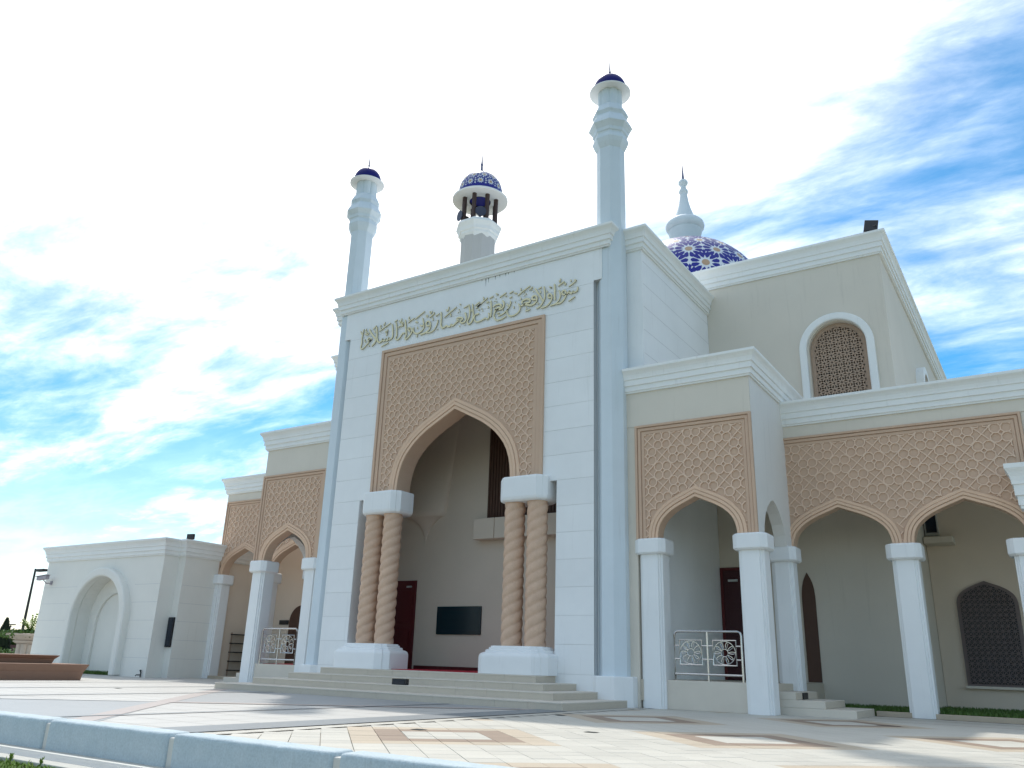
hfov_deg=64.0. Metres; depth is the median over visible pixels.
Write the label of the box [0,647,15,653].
hedge
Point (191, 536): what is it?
floodlight
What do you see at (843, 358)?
arched window
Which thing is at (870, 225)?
floodlight
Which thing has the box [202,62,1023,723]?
mosque
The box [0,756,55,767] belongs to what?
grass
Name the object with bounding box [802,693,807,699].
step light
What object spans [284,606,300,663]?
arched door
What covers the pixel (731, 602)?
door
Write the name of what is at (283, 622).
wall sign
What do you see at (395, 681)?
step light
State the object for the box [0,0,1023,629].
sky
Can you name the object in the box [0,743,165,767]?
gutter
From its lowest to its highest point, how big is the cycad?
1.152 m
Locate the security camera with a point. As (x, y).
(43, 577)
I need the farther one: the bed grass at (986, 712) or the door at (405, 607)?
the door at (405, 607)
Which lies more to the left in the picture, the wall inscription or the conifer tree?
the conifer tree
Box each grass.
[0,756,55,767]
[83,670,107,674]
[845,703,1023,718]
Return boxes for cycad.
[17,614,37,630]
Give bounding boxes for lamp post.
[21,569,47,629]
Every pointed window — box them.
[802,572,822,682]
[956,581,1023,689]
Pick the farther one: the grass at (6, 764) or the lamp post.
the lamp post
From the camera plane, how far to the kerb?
10.18 m
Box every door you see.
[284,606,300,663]
[393,580,416,668]
[720,567,745,680]
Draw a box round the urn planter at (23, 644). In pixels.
[4,633,33,653]
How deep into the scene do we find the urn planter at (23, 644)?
49.37 m
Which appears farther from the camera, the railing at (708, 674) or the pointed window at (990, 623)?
the pointed window at (990, 623)
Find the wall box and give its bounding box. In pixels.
[164,617,174,646]
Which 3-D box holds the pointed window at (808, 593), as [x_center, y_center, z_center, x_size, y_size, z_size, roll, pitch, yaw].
[10.068,8.157,27.588,0.440,3.550,0.040,-10,-22,31]
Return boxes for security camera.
[35,574,52,584]
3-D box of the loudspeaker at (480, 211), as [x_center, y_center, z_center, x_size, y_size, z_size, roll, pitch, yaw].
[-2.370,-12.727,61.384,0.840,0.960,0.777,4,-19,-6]
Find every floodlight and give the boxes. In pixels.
[186,534,194,539]
[863,220,877,231]
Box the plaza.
[0,674,1023,767]
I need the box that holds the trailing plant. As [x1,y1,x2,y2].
[0,628,34,639]
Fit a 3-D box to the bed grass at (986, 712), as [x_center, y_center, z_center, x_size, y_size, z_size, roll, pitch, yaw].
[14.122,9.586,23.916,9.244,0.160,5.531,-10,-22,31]
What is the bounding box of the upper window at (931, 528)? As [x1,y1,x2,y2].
[923,514,955,546]
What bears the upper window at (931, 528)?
in the mosque
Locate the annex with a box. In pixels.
[30,537,253,677]
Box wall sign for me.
[279,620,288,624]
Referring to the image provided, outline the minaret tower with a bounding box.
[452,153,507,262]
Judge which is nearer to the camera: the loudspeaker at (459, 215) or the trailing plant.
the trailing plant
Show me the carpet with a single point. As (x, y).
(469, 671)
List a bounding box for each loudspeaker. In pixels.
[457,210,468,220]
[475,206,485,216]
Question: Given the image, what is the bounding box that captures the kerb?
[0,711,514,767]
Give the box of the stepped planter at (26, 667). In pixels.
[0,653,88,680]
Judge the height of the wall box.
1.310 m
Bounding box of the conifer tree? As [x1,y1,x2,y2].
[0,617,10,650]
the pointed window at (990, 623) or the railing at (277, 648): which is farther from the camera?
the railing at (277, 648)
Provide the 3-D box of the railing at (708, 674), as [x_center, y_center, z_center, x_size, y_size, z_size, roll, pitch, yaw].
[5.470,7.587,22.884,2.011,1.360,0.064,-10,-22,31]
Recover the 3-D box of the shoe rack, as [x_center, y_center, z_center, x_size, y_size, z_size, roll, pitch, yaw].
[-13.108,13.288,40.074,0.360,2.100,1.650,-10,-22,31]
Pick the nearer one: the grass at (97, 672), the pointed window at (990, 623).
the pointed window at (990, 623)
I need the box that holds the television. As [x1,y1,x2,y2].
[436,606,481,634]
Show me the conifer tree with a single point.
(5, 643)
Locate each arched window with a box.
[799,312,879,398]
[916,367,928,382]
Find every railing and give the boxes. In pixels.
[258,628,297,664]
[673,630,744,682]
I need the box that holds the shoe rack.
[226,632,244,675]
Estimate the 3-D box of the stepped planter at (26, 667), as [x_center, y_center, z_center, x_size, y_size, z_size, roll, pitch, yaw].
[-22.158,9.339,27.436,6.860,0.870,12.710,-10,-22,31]
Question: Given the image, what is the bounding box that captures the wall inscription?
[360,278,578,349]
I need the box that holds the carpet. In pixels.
[394,669,477,672]
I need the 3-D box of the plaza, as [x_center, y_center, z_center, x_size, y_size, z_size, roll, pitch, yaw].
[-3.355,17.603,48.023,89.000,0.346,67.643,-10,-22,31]
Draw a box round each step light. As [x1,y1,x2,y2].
[392,678,408,684]
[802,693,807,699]
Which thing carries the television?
attached to the mosque
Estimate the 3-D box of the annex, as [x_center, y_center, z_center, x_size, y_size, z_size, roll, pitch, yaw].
[-17.673,12.120,43.321,10.920,6.130,9.740,-10,-22,31]
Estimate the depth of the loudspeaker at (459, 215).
61.80 m

